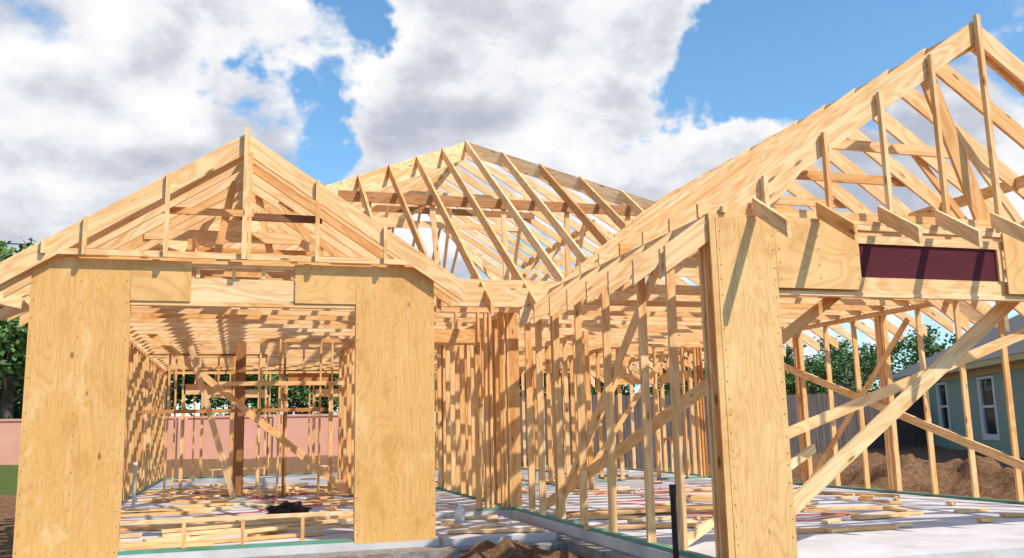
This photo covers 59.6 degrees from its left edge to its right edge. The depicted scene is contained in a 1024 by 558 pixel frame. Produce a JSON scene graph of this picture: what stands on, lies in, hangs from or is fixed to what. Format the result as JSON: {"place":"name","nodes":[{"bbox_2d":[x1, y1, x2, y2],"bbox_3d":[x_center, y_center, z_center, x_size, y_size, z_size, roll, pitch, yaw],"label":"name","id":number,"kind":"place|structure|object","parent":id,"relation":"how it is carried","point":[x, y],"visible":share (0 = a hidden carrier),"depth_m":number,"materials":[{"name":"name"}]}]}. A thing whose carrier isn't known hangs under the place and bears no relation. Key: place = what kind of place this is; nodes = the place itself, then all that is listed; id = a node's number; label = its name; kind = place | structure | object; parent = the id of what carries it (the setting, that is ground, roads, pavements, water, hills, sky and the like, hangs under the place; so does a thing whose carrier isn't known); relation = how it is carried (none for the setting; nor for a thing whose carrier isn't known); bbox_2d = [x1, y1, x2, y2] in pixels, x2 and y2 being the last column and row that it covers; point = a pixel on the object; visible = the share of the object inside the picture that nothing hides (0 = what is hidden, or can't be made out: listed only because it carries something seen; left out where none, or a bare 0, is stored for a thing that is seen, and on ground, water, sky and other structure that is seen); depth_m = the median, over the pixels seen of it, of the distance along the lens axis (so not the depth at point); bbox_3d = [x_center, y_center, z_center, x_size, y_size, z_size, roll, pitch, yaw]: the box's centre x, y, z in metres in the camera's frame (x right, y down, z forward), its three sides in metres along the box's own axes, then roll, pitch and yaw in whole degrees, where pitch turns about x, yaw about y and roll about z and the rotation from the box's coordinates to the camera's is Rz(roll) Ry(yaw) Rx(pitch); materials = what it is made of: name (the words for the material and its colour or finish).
{"place":"outdoors","nodes":[
{"label":"outdoors","id":0,"kind":"place"},
{"bbox_2d":[0,431,1023,557],"bbox_3d":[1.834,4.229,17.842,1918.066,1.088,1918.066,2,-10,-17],"label":"ground","id":1,"kind":"structure","parent":0,"point":[996,478],"depth_m":19.28,"materials":[{"name":"brown soil"}]},
{"bbox_2d":[0,318,26,408],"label":"oak tree","id":2,"kind":"object","parent":1,"relation":"on","point":[19,393],"visible":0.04,"depth_m":39.80,"materials":[{"name":"green plant"}]},
{"bbox_2d":[0,252,27,418],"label":"oak tree","id":3,"kind":"object","parent":1,"relation":"on","point":[11,338],"visible":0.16,"depth_m":38.88,"materials":[{"name":"green plant"}]},
{"bbox_2d":[0,237,36,349],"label":"oak tree","id":4,"kind":"object","parent":1,"relation":"on","point":[5,250],"visible":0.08,"depth_m":39.25,"materials":[{"name":"green plant"}]},
{"bbox_2d":[0,414,337,464],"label":"pink boundary wall","id":5,"kind":"structure","parent":1,"relation":"on","point":[297,431],"depth_m":40.40,"materials":[{"name":"pink paint"}]},
{"bbox_2d":[0,323,962,418],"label":"distant trees","id":6,"kind":"object","parent":1,"relation":"on","point":[300,393],"visible":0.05,"depth_m":47.25,"materials":[{"name":"green plant"}]},
{"bbox_2d":[0,14,1023,557],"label":"house frame","id":7,"kind":"object","parent":1,"relation":"on","point":[240,256],"visible":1,"depth_m":10.40,"materials":[{"name":"brown wood"}]},
{"bbox_2d":[132,463,137,506],"bbox_3d":[-6.697,3.645,15.870,0.072,0.760,0.072,2,-10,-17],"label":"pvc stub pipe","id":8,"kind":"object","parent":7,"relation":"on","point":[134,483],"visible":1,"depth_m":15.85,"materials":[{"name":"white plastic"}]},
{"bbox_2d":[192,488,322,517],"bbox_3d":[-4.707,4.007,16.173,2.314,0.018,8.563,2,-10,-17],"label":"air hose","id":9,"kind":"object","parent":7,"relation":"on","point":[261,510],"visible":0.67,"depth_m":16.62,"materials":[{"name":"red rubber"}]},
{"bbox_2d":[232,495,511,522],"bbox_3d":[-2.855,3.804,14.935,3.078,0.082,7.564,3,-11,-25],"label":"extension cord","id":10,"kind":"object","parent":7,"relation":"on","point":[346,505],"visible":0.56,"depth_m":14.80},
{"bbox_2d":[455,503,464,522],"bbox_3d":[-0.731,3.282,12.560,0.150,0.260,0.150,2,-10,-17],"label":"plastic jug","id":11,"kind":"object","parent":7,"relation":"on","point":[459,514],"visible":1,"depth_m":12.50,"materials":[{"name":"white plastic"}]},
{"bbox_2d":[119,467,1023,549],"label":"lumber scraps","id":12,"kind":"object","parent":7,"relation":"on","point":[260,529],"visible":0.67,"depth_m":11.86,"materials":[{"name":"brown wood"}]},
{"bbox_2d":[266,501,312,513],"bbox_3d":[-2.987,3.057,11.900,0.612,0.215,0.435,-2,-10,4],"label":"tool bag","id":13,"kind":"object","parent":12,"relation":"on","point":[284,507],"visible":0.61,"depth_m":11.80,"materials":[{"name":"fabric"}]},
{"bbox_2d":[669,484,678,557],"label":"black drain pipe","id":14,"kind":"object","parent":7,"relation":"attached to","point":[673,505],"visible":1,"depth_m":8.26,"materials":[{"name":"plastic"}]},
{"bbox_2d":[596,485,849,528],"bbox_3d":[3.025,3.445,13.847,2.854,0.014,7.234,-1,-10,-3],"label":"air hose","id":15,"kind":"object","parent":7,"relation":"on","point":[712,511],"visible":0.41,"depth_m":13.29,"materials":[{"name":"red rubber"}]},
{"bbox_2d":[658,354,704,395],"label":"oak tree","id":16,"kind":"object","parent":1,"relation":"on","point":[686,386],"visible":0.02,"depth_m":40.22,"materials":[{"name":"green plant"}]},
{"bbox_2d":[488,392,927,468],"bbox_3d":[11.499,5.704,34.368,26.090,2.630,0.100,2,-10,-17],"label":"wooden fence","id":17,"kind":"object","parent":1,"relation":"on","point":[908,434],"visible":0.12,"depth_m":34.13,"materials":[{"name":"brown wood"}]},
{"bbox_2d":[784,358,855,394],"bbox_3d":[12.476,5.323,38.273,4.148,4.339,4.992,-8,-11,33],"label":"oak tree","id":18,"kind":"object","parent":1,"relation":"on","point":[790,384],"visible":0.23,"depth_m":38.57,"materials":[{"name":"green plant"}]},
{"bbox_2d":[807,348,878,393],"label":"oak tree","id":19,"kind":"object","parent":1,"relation":"on","point":[851,386],"visible":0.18,"depth_m":40.98,"materials":[{"name":"green plant"}]},
{"bbox_2d":[806,344,892,391],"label":"oak tree","id":20,"kind":"object","parent":1,"relation":"on","point":[864,347],"visible":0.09,"depth_m":44.72,"materials":[{"name":"green plant"}]},
{"bbox_2d":[810,336,915,392],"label":"oak tree","id":21,"kind":"object","parent":1,"relation":"on","point":[896,350],"visible":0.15,"depth_m":48.89,"materials":[{"name":"green plant"}]},
{"bbox_2d":[896,368,1023,457],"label":"walls","id":22,"kind":"structure","parent":1,"relation":"on","point":[1003,445],"depth_m":29.77,"materials":[{"name":"green paint"}]},
{"bbox_2d":[879,352,1023,385],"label":"frieze trim","id":23,"kind":"structure","parent":22,"relation":"on","point":[994,365],"depth_m":28.22,"materials":[{"name":"beige wood"}]},
{"bbox_2d":[878,314,1023,381],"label":"roof","id":24,"kind":"structure","parent":23,"relation":"on","point":[1016,322],"depth_m":33.23,"materials":[{"name":"grey"}]},
{"bbox_2d":[935,375,1000,440],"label":"window frames","id":25,"kind":"structure","parent":22,"relation":"attached to","point":[985,435],"depth_m":29.43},
{"bbox_2d":[939,378,996,433],"bbox_3d":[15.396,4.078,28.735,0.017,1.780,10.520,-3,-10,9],"label":"window glass","id":26,"kind":"object","parent":25,"relation":"in","point":[987,391],"visible":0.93,"depth_m":29.12,"materials":[{"name":"black glass"}]},
{"bbox_2d":[0,0,1023,431],"label":"sky","id":27,"kind":"structure","parent":0,"point":[101,100],"materials":[{"name":"blue"}]},
{"bbox_2d":[587,473,597,487],"bbox_3d":[1.618,4.055,18.230,0.320,0.370,0.320,2,-10,-17],"label":"plastic bucket","id":28,"kind":"object","parent":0,"point":[596,481],"visible":0.14,"depth_m":18.11,"materials":[{"name":"white plastic"}]}
]}

